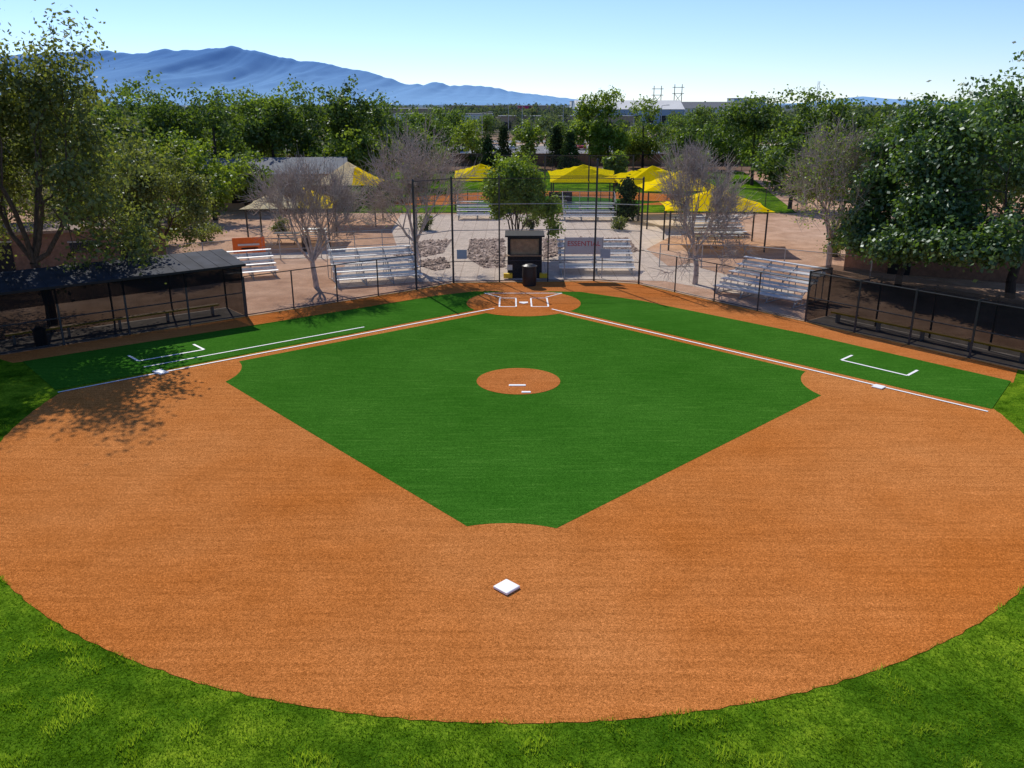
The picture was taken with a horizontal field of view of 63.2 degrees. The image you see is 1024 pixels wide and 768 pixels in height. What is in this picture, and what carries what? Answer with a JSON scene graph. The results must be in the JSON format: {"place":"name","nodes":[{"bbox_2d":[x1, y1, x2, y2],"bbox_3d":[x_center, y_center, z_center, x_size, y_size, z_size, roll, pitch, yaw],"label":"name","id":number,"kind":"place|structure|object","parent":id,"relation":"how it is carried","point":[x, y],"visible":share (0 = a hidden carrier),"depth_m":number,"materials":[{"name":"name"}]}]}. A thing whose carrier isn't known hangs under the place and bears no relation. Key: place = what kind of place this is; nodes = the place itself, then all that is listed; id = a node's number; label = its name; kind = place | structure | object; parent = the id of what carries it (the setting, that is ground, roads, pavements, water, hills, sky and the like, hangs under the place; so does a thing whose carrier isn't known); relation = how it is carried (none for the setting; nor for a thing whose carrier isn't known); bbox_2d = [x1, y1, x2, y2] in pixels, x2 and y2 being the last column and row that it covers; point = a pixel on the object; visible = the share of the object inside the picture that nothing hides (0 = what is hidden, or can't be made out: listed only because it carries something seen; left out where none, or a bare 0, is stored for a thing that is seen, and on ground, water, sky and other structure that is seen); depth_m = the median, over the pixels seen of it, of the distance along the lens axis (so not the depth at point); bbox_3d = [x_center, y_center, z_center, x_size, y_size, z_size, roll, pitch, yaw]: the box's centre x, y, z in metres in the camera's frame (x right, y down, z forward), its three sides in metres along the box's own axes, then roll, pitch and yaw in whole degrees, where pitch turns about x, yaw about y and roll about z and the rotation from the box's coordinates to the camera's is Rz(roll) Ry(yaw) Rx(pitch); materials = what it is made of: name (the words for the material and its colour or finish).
{"place":"outdoors","nodes":[
{"label":"outdoors","id":0,"kind":"place"},
{"bbox_2d":[23,291,499,389],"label":"foul territory turf","id":1,"kind":"structure","parent":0,"point":[71,370],"depth_m":34.83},
{"bbox_2d":[385,109,448,114],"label":"walls","id":2,"kind":"structure","parent":0,"point":[399,110],"depth_m":446.55,"materials":[{"name":"beige paint"}]},
{"bbox_2d":[392,114,492,127],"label":"walls","id":3,"kind":"structure","parent":0,"point":[472,115],"depth_m":334.22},
{"bbox_2d":[0,46,978,104],"bbox_3d":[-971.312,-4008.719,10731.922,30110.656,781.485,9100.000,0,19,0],"label":"mountains","id":4,"kind":"structure","parent":0,"point":[262,73],"depth_m":9910.30,"materials":[{"name":"stone"}]},
{"bbox_2d":[207,146,791,155],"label":"parking lot","id":5,"kind":"structure","parent":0,"point":[541,149],"depth_m":181.18,"materials":[{"name":"asphalt"}]},
{"bbox_2d":[447,105,552,114],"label":"warehouse","id":6,"kind":"structure","parent":0,"point":[542,106],"depth_m":706.80,"materials":[{"name":"beige paint"}]},
{"bbox_2d":[0,281,1017,381],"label":"warning track","id":7,"kind":"structure","parent":0,"point":[654,295],"depth_m":38.43,"materials":[{"name":"soil"}]},
{"bbox_2d":[411,158,644,289],"bbox_3d":[0.849,-8.697,44.999,12.342,6.680,1.692,-2,19,-7],"label":"backstop","id":8,"kind":"object","parent":7,"relation":"on","point":[499,222],"visible":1,"depth_m":45.38},
{"bbox_2d":[457,250,466,258],"bbox_3d":[-2.750,-7.108,45.668,0.550,0.500,0.040,-1,19,-3],"label":"backstop sign","id":9,"kind":"object","parent":8,"relation":"attached to","point":[461,254],"visible":1,"depth_m":45.65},
{"bbox_2d":[600,249,609,257],"bbox_3d":[5.150,-7.203,45.953,0.550,0.500,0.040,6,19,16],"label":"backstop sign","id":10,"kind":"object","parent":8,"relation":"attached to","point":[604,253],"visible":1,"depth_m":45.94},
{"bbox_2d":[522,263,536,286],"bbox_3d":[0.950,-5.961,45.474,0.838,1.190,0.838,0,19,0],"label":"trash barrel","id":11,"kind":"object","parent":7,"relation":"on","point":[529,274],"visible":1,"depth_m":45.18,"materials":[{"name":"black metal"}]},
{"bbox_2d":[639,250,808,319],"bbox_3d":[10.200,-5.092,41.757,0.068,1.914,10.629,-14,23,-35],"label":"chain link fence","id":12,"kind":"object","parent":7,"relation":"on","point":[714,287],"visible":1,"depth_m":41.23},
{"bbox_2d":[0,310,1023,723],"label":"infield skin","id":13,"kind":"object","parent":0,"point":[206,522],"visible":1,"depth_m":18.23,"materials":[{"name":"soil"}]},
{"bbox_2d":[493,579,519,594],"bbox_3d":[-0.110,4.166,17.091,0.400,0.060,0.400,17,25,41],"label":"second base","id":14,"kind":"object","parent":13,"relation":"on","point":[506,587],"visible":1,"depth_m":17.05,"materials":[{"name":"white rubber"}]},
{"bbox_2d":[59,293,987,411],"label":"chalk lines","id":15,"kind":"object","parent":13,"relation":"on","point":[493,308],"visible":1,"depth_m":32.98,"materials":[{"name":"white paint"}]},
{"bbox_2d":[467,290,580,315],"bbox_3d":[0.580,-4.076,41.645,5.700,0.001,5.700,0,19,0],"label":"home plate circle","id":16,"kind":"object","parent":13,"relation":"on","point":[558,301],"visible":1,"depth_m":41.43,"materials":[{"name":"soil"}]},
{"bbox_2d":[0,281,1023,767],"bbox_3d":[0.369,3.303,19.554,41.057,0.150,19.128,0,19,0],"label":"grass","id":17,"kind":"structure","parent":0,"point":[52,723],"depth_m":13.27,"materials":[{"name":"plant"}]},
{"bbox_2d":[0,104,1023,369],"bbox_3d":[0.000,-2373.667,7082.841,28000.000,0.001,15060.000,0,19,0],"label":"ground","id":18,"kind":"structure","parent":0,"point":[784,232],"depth_m":55.07,"materials":[{"name":"concrete"}]},
{"bbox_2d":[0,127,70,220],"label":"ash tree","id":19,"kind":"object","parent":18,"relation":"on","point":[11,217],"visible":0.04,"depth_m":51.10,"materials":[{"name":"green plant"}]},
{"bbox_2d":[0,133,86,240],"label":"ash tree","id":20,"kind":"object","parent":18,"relation":"on","point":[32,208],"visible":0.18,"depth_m":41.01,"materials":[{"name":"green plant"}]},
{"bbox_2d":[0,228,166,269],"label":"walls","id":21,"kind":"structure","parent":18,"relation":"on","point":[23,261],"depth_m":47.63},
{"bbox_2d":[0,235,136,271],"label":"doors and windows","id":22,"kind":"structure","parent":21,"relation":"attached to","point":[8,265],"depth_m":46.90,"materials":[{"name":"black metal"}]},
{"bbox_2d":[0,217,167,235],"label":"roof","id":23,"kind":"structure","parent":21,"relation":"on","point":[54,229],"depth_m":48.13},
{"bbox_2d":[0,0,176,283],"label":"cottonwood tree","id":24,"kind":"object","parent":18,"relation":"on","point":[30,110],"visible":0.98,"depth_m":34.26,"materials":[{"name":"green plant"}]},
{"bbox_2d":[44,154,182,243],"bbox_3d":[-27.089,-12.578,55.965,9.254,7.246,7.982,0,19,0],"label":"ash tree","id":25,"kind":"object","parent":18,"relation":"on","point":[179,232],"visible":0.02,"depth_m":56.64,"materials":[{"name":"green plant"}]},
{"bbox_2d":[0,249,246,353],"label":"dugout","id":26,"kind":"object","parent":18,"relation":"on","point":[43,307],"visible":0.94,"depth_m":35.39,"materials":[{"name":"black"}]},
{"bbox_2d":[107,139,218,254],"bbox_3d":[-21.547,-10.946,50.364,6.704,7.640,7.685,-13,23,-35],"label":"ash tree","id":27,"kind":"object","parent":18,"relation":"on","point":[168,181],"visible":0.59,"depth_m":49.12,"materials":[{"name":"green plant"}]},
{"bbox_2d":[3,70,475,210],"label":"tree row","id":28,"kind":"object","parent":18,"relation":"on","point":[271,127],"visible":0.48,"depth_m":86.23,"materials":[{"name":"green plant"}]},
{"bbox_2d":[166,236,321,260],"bbox_3d":[-17.597,-8.181,51.721,11.345,1.414,0.784,-8,20,-23],"label":"chain link fence","id":29,"kind":"object","parent":18,"relation":"on","point":[280,255],"visible":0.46,"depth_m":52.79,"materials":[{"name":"metal"}]},
{"bbox_2d":[232,237,265,252],"bbox_3d":[-16.493,-8.707,52.207,1.950,0.950,0.088,-6,19,-16],"label":"orange banner sign","id":30,"kind":"object","parent":29,"relation":"attached to","point":[238,244],"visible":0.95,"depth_m":52.18,"materials":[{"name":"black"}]},
{"bbox_2d":[226,248,278,278],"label":"bleachers","id":31,"kind":"object","parent":18,"relation":"on","point":[250,269],"visible":0.59,"depth_m":48.12,"materials":[{"name":"metal"}]},
{"bbox_2d":[202,157,347,209],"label":"metal roof pavilion","id":32,"kind":"structure","parent":18,"relation":"on","point":[235,204],"depth_m":79.78,"materials":[{"name":"beige paint"}]},
{"bbox_2d":[232,184,307,202],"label":"doors and windows","id":33,"kind":"structure","parent":32,"relation":"in","point":[236,199],"depth_m":78.03,"materials":[{"name":"black metal"}]},
{"bbox_2d":[103,124,451,220],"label":"tree row","id":34,"kind":"object","parent":18,"relation":"on","point":[233,177],"visible":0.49,"depth_m":73.93,"materials":[{"name":"green plant"}]},
{"bbox_2d":[273,232,300,244],"bbox_3d":[-16.000,-10.379,59.286,1.800,0.797,1.570,0,19,0],"label":"picnic table","id":35,"kind":"object","parent":18,"relation":"on","point":[277,233],"visible":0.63,"depth_m":59.19,"materials":[{"name":"metal"}]},
{"bbox_2d":[241,187,336,246],"bbox_3d":[-15.600,-12.219,59.194,6.200,4.300,5.500,-2,19,-5],"label":"shade canopy","id":36,"kind":"object","parent":18,"relation":"on","point":[251,206],"visible":0.15,"depth_m":56.84,"materials":[{"name":"beige fabric"}]},
{"bbox_2d":[235,148,379,287],"bbox_3d":[-10.666,-8.599,43.554,7.025,7.541,6.793,0,19,0],"label":"bare tree","id":37,"kind":"object","parent":18,"relation":"on","point":[291,183],"visible":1,"depth_m":43.30,"materials":[{"name":"grey plant"}]},
{"bbox_2d":[243,254,415,315],"bbox_3d":[-8.755,-5.012,41.520,9.447,1.914,0.069,-14,23,-37],"label":"chain link fence","id":38,"kind":"object","parent":18,"relation":"on","point":[336,291],"visible":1,"depth_m":41.19,"materials":[{"name":"metal"}]},
{"bbox_2d":[314,162,383,226],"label":"shade canopy","id":39,"kind":"object","parent":18,"relation":"on","point":[353,169],"visible":0.33,"depth_m":67.10,"materials":[{"name":"yellow fabric"}]},
{"bbox_2d":[450,116,484,153],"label":"park tree","id":40,"kind":"object","parent":18,"relation":"on","point":[472,142],"visible":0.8,"depth_m":133.09,"materials":[{"name":"green plant"}]},
{"bbox_2d":[477,114,496,138],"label":"park tree","id":41,"kind":"object","parent":18,"relation":"on","point":[487,122],"visible":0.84,"depth_m":204.50,"materials":[{"name":"green plant"}]},
{"bbox_2d":[494,125,513,153],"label":"conifer tree","id":42,"kind":"object","parent":18,"relation":"on","point":[502,140],"visible":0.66,"depth_m":129.38,"materials":[{"name":"green plant"}]},
{"bbox_2d":[196,213,845,256],"bbox_3d":[1.671,-11.390,61.415,48.388,1.892,12.612,3,19,7],"label":"shrub planting","id":43,"kind":"object","parent":18,"relation":"on","point":[528,225],"visible":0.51,"depth_m":64.92,"materials":[{"name":"green plant"}]},
{"bbox_2d":[263,154,786,171],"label":"outfield fence","id":44,"kind":"object","parent":18,"relation":"on","point":[644,161],"visible":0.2,"depth_m":122.94,"materials":[{"name":"black"}]},
{"bbox_2d":[47,101,1005,151],"bbox_3d":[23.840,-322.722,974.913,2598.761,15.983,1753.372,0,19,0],"label":"distant tree mass","id":45,"kind":"object","parent":18,"relation":"on","point":[555,116],"visible":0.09,"depth_m":326.05,"materials":[{"name":"green plant"}]},
{"bbox_2d":[510,118,548,153],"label":"park tree","id":46,"kind":"object","parent":18,"relation":"on","point":[528,137],"visible":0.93,"depth_m":126.81,"materials":[{"name":"green plant"}]},
{"bbox_2d":[535,114,553,141],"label":"park tree","id":47,"kind":"object","parent":18,"relation":"on","point":[541,117],"visible":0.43,"depth_m":206.23,"materials":[{"name":"green plant"}]},
{"bbox_2d":[544,125,563,153],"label":"conifer tree","id":48,"kind":"object","parent":18,"relation":"on","point":[555,139],"visible":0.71,"depth_m":129.20,"materials":[{"name":"green plant"}]},
{"bbox_2d":[545,118,576,149],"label":"park tree","id":49,"kind":"object","parent":18,"relation":"on","point":[563,126],"visible":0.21,"depth_m":142.70,"materials":[{"name":"green plant"}]},
{"bbox_2d":[498,116,634,130],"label":"walls","id":50,"kind":"structure","parent":18,"relation":"on","point":[630,118],"depth_m":306.10,"materials":[{"name":"beige paint"}]},
{"bbox_2d":[342,188,797,213],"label":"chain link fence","id":51,"kind":"object","parent":18,"relation":"on","point":[607,199],"visible":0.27,"depth_m":75.36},
{"bbox_2d":[565,93,612,161],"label":"poplar tree","id":52,"kind":"object","parent":18,"relation":"on","point":[583,115],"visible":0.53,"depth_m":121.38,"materials":[{"name":"green plant"}]},
{"bbox_2d":[583,85,634,165],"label":"poplar tree","id":53,"kind":"object","parent":18,"relation":"on","point":[619,140],"visible":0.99,"depth_m":119.73,"materials":[{"name":"green plant"}]},
{"bbox_2d":[608,174,640,220],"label":"conifer tree","id":54,"kind":"object","parent":18,"relation":"on","point":[632,191],"visible":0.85,"depth_m":70.24,"materials":[{"name":"green plant"}]},
{"bbox_2d":[572,100,684,124],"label":"warehouse","id":55,"kind":"structure","parent":18,"relation":"on","point":[676,106],"depth_m":388.72,"materials":[{"name":"white metal"}]},
{"bbox_2d":[633,115,666,122],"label":"doors and windows","id":56,"kind":"structure","parent":55,"relation":"in","point":[664,118],"depth_m":388.34,"materials":[{"name":"grey glass"}]},
{"bbox_2d":[624,94,675,153],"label":"poplar tree","id":57,"kind":"object","parent":18,"relation":"on","point":[641,144],"visible":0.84,"depth_m":125.87,"materials":[{"name":"green plant"}]},
{"bbox_2d":[657,116,689,152],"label":"park tree","id":58,"kind":"object","parent":18,"relation":"on","point":[678,122],"visible":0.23,"depth_m":142.84,"materials":[{"name":"green plant"}]},
{"bbox_2d":[666,111,695,132],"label":"park tree","id":59,"kind":"object","parent":18,"relation":"on","point":[686,116],"visible":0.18,"depth_m":161.75,"materials":[{"name":"green plant"}]},
{"bbox_2d":[681,102,753,120],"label":"warehouse","id":60,"kind":"structure","parent":18,"relation":"on","point":[690,105],"depth_m":467.97,"materials":[{"name":"grey metal"}]},
{"bbox_2d":[688,216,746,237],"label":"bleachers","id":61,"kind":"object","parent":18,"relation":"on","point":[698,226],"visible":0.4,"depth_m":62.58,"materials":[{"name":"metal"}]},
{"bbox_2d":[727,98,765,108],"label":"walls","id":62,"kind":"structure","parent":18,"relation":"on","point":[733,99],"depth_m":577.99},
{"bbox_2d":[713,256,816,307],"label":"bleachers","id":63,"kind":"object","parent":18,"relation":"on","point":[778,285],"visible":0.71,"depth_m":42.70,"materials":[{"name":"metal"}]},
{"bbox_2d":[659,244,872,272],"bbox_3d":[14.771,-7.314,49.146,11.949,1.414,1.494,7,20,21],"label":"chain link fence","id":64,"kind":"object","parent":18,"relation":"on","point":[759,256],"visible":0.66,"depth_m":49.62,"materials":[{"name":"metal"}]},
{"bbox_2d":[772,103,907,265],"bbox_3d":[19.353,-10.794,46.865,8.811,9.571,8.714,0,19,0],"label":"bare tree","id":65,"kind":"object","parent":18,"relation":"on","point":[819,168],"visible":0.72,"depth_m":46.26,"materials":[{"name":"grey plant"}]},
{"bbox_2d":[662,84,1023,209],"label":"tree row","id":66,"kind":"object","parent":18,"relation":"on","point":[753,131],"visible":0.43,"depth_m":92.89,"materials":[{"name":"green plant"}]},
{"bbox_2d":[822,80,998,275],"bbox_3d":[20.750,-10.216,43.450,8.033,10.674,9.331,0,19,0],"label":"cottonwood tree","id":67,"kind":"object","parent":18,"relation":"on","point":[872,243],"visible":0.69,"depth_m":42.39,"materials":[{"name":"green plant"}]},
{"bbox_2d":[804,265,1023,368],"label":"dugout","id":68,"kind":"object","parent":18,"relation":"on","point":[976,323],"visible":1,"depth_m":33.91,"materials":[{"name":"black"}]},
{"bbox_2d":[879,38,1023,293],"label":"cottonwood tree","id":69,"kind":"object","parent":18,"relation":"on","point":[939,235],"visible":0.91,"depth_m":39.97,"materials":[{"name":"green plant"}]},
{"bbox_2d":[914,75,1023,216],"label":"ash tree","id":70,"kind":"object","parent":18,"relation":"on","point":[1016,181],"visible":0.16,"depth_m":49.83,"materials":[{"name":"green plant"}]},
{"bbox_2d":[0,0,1023,102],"label":"sky","id":71,"kind":"structure","parent":0,"point":[719,50],"materials":[{"name":"blue"}]},
{"bbox_2d":[239,214,795,298],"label":"concrete plaza","id":72,"kind":"structure","parent":0,"point":[652,234],"depth_m":55.04,"materials":[{"name":"concrete"}]},
{"bbox_2d":[325,228,421,287],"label":"bleachers","id":73,"kind":"object","parent":72,"relation":"on","point":[391,251],"visible":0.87,"depth_m":47.00,"materials":[{"name":"metal"}]},
{"bbox_2d":[346,103,486,269],"bbox_3d":[-5.828,-11.266,48.301,7.813,9.565,9.019,-7,20,-21],"label":"bare tree","id":74,"kind":"object","parent":72,"relation":"on","point":[415,169],"visible":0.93,"depth_m":47.51,"materials":[{"name":"grey plant"}]},
{"bbox_2d":[394,240,450,257],"bbox_3d":[-5.851,-9.323,57.294,3.031,0.001,8.193,3,19,8],"label":"gravel bed","id":75,"kind":"object","parent":72,"relation":"on","point":[438,246],"visible":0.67,"depth_m":57.68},
{"bbox_2d":[456,190,494,219],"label":"bleachers","id":76,"kind":"object","parent":72,"relation":"on","point":[459,209],"visible":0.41,"depth_m":72.21,"materials":[{"name":"metal"}]},
{"bbox_2d":[467,239,505,267],"bbox_3d":[-1.750,-8.837,55.848,2.700,0.001,11.500,0,19,0],"label":"gravel bed","id":77,"kind":"object","parent":72,"relation":"on","point":[492,265],"visible":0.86,"depth_m":55.37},
{"bbox_2d":[393,236,638,269],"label":"cobbles","id":78,"kind":"object","parent":72,"relation":"on","point":[444,264],"visible":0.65,"depth_m":56.26,"materials":[{"name":"stone"}]},
{"bbox_2d":[475,149,567,241],"bbox_3d":[0.653,-11.443,53.171,5.954,6.821,5.653,0,19,0],"label":"elm tree","id":79,"kind":"object","parent":72,"relation":"on","point":[512,167],"visible":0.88,"depth_m":52.02,"materials":[{"name":"green plant"}]},
{"bbox_2d":[504,230,548,277],"bbox_3d":[0.795,-7.441,47.906,2.550,2.445,2.255,0,19,0],"label":"scorers booth","id":80,"kind":"object","parent":72,"relation":"on","point":[524,247],"visible":0.88,"depth_m":47.18,"materials":[{"name":"black metal"}]},
{"bbox_2d":[549,192,571,217],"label":"scoreboard sign","id":81,"kind":"object","parent":72,"relation":"on","point":[567,198],"visible":0.39,"depth_m":72.00,"materials":[{"name":"black metal"}]},
{"bbox_2d":[564,237,603,277],"bbox_3d":[4.050,-7.148,47.184,2.200,2.350,0.060,0,19,0],"label":"sponsor banner","id":82,"kind":"object","parent":72,"relation":"on","point":[580,241],"visible":0.93,"depth_m":46.94,"materials":[{"name":"fabric"}]},
{"bbox_2d":[562,191,616,221],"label":"bleachers","id":83,"kind":"object","parent":72,"relation":"on","point":[579,210],"visible":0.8,"depth_m":71.27,"materials":[{"name":"metal"}]},
{"bbox_2d":[557,239,633,274],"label":"bleachers","id":84,"kind":"object","parent":72,"relation":"on","point":[598,265],"visible":0.75,"depth_m":49.35,"materials":[{"name":"metal"}]},
{"bbox_2d":[637,171,720,228],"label":"shade canopy","id":85,"kind":"object","parent":72,"relation":"on","point":[649,186],"visible":0.38,"depth_m":65.93,"materials":[{"name":"yellow fabric"}]},
{"bbox_2d":[647,236,739,265],"bbox_3d":[12.056,-9.146,56.764,5.548,0.001,13.366,7,20,19],"label":"dirt bed","id":86,"kind":"object","parent":72,"relation":"on","point":[656,247],"visible":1,"depth_m":56.50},
{"bbox_2d":[695,235,721,244],"bbox_3d":[13.500,-9.900,57.865,1.800,0.797,1.570,0,19,0],"label":"picnic table","id":87,"kind":"object","parent":86,"relation":"on","point":[714,241],"visible":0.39,"depth_m":57.41,"materials":[{"name":"metal"}]},
{"bbox_2d":[662,188,773,251],"bbox_3d":[14.000,-11.598,57.821,7.200,4.000,5.400,2,19,5],"label":"shade canopy","id":88,"kind":"object","parent":86,"relation":"on","point":[701,208],"visible":0.49,"depth_m":55.93,"materials":[{"name":"yellow fabric"}]},
{"bbox_2d":[647,133,763,284],"bbox_3d":[10.344,-9.184,44.466,6.522,8.066,6.854,0,19,0],"label":"bare tree","id":89,"kind":"object","parent":72,"relation":"on","point":[678,194],"visible":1,"depth_m":43.81,"materials":[{"name":"grey plant"}]},
{"bbox_2d":[226,313,820,527],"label":"infield turf","id":90,"kind":"structure","parent":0,"point":[422,414],"depth_m":27.36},
{"bbox_2d":[477,368,559,393],"bbox_3d":[0.230,-0.124,29.902,3.000,0.001,3.000,0,19,0],"label":"pitching circle","id":91,"kind":"object","parent":90,"relation":"on","point":[533,380],"visible":1,"depth_m":29.91,"materials":[{"name":"soil"}]},
{"bbox_2d":[469,196,655,208],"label":"neighbouring infield turf","id":92,"kind":"structure","parent":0,"point":[590,199],"depth_m":83.90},
{"bbox_2d":[337,171,795,212],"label":"neighbouring outfield lawn","id":93,"kind":"structure","parent":0,"point":[562,187],"depth_m":94.52,"materials":[{"name":"green plant"}]},
{"bbox_2d":[452,164,493,209],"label":"shade canopy","id":94,"kind":"object","parent":93,"relation":"on","point":[480,168],"visible":0.43,"depth_m":77.77,"materials":[{"name":"yellow fabric"}]},
{"bbox_2d":[477,133,498,167],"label":"conifer tree","id":95,"kind":"object","parent":93,"relation":"on","point":[488,148],"visible":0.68,"depth_m":113.29,"materials":[{"name":"green plant"}]},
{"bbox_2d":[393,191,684,204],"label":"neighbouring infield skin","id":96,"kind":"object","parent":93,"relation":"on","point":[656,195],"visible":0.1,"depth_m":88.42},
{"bbox_2d":[500,155,633,209],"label":"backstop","id":97,"kind":"object","parent":93,"relation":"on","point":[589,161],"visible":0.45,"depth_m":75.61},
{"bbox_2d":[556,131,584,169],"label":"conifer tree","id":98,"kind":"object","parent":93,"relation":"on","point":[570,145],"visible":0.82,"depth_m":117.21,"materials":[{"name":"green plant"}]},
{"bbox_2d":[548,165,617,206],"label":"shade canopy","id":99,"kind":"object","parent":93,"relation":"on","point":[603,174],"visible":0.73,"depth_m":76.66,"materials":[{"name":"yellow fabric"}]},
{"bbox_2d":[601,149,629,185],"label":"park tree","id":100,"kind":"object","parent":93,"relation":"on","point":[618,162],"visible":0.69,"depth_m":99.86,"materials":[{"name":"green plant"}]},
{"bbox_2d":[609,166,691,214],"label":"shade canopy","id":101,"kind":"object","parent":93,"relation":"on","point":[641,173],"visible":0.49,"depth_m":74.23,"materials":[{"name":"yellow fabric"}]},
{"bbox_2d":[668,152,711,179],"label":"park tree","id":102,"kind":"object","parent":93,"relation":"on","point":[687,161],"visible":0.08,"depth_m":96.77,"materials":[{"name":"green plant"}]},
{"bbox_2d":[546,291,1010,408],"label":"foul territory turf","id":103,"kind":"structure","parent":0,"point":[943,381],"depth_m":33.83,"materials":[{"name":"plant"}]},
{"bbox_2d":[844,245,1023,283],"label":"walls","id":104,"kind":"structure","parent":0,"point":[933,269],"depth_m":47.44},
{"bbox_2d":[887,260,910,275],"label":"doors and windows","id":105,"kind":"structure","parent":104,"relation":"attached to","point":[891,270],"depth_m":48.47,"materials":[{"name":"black metal"}]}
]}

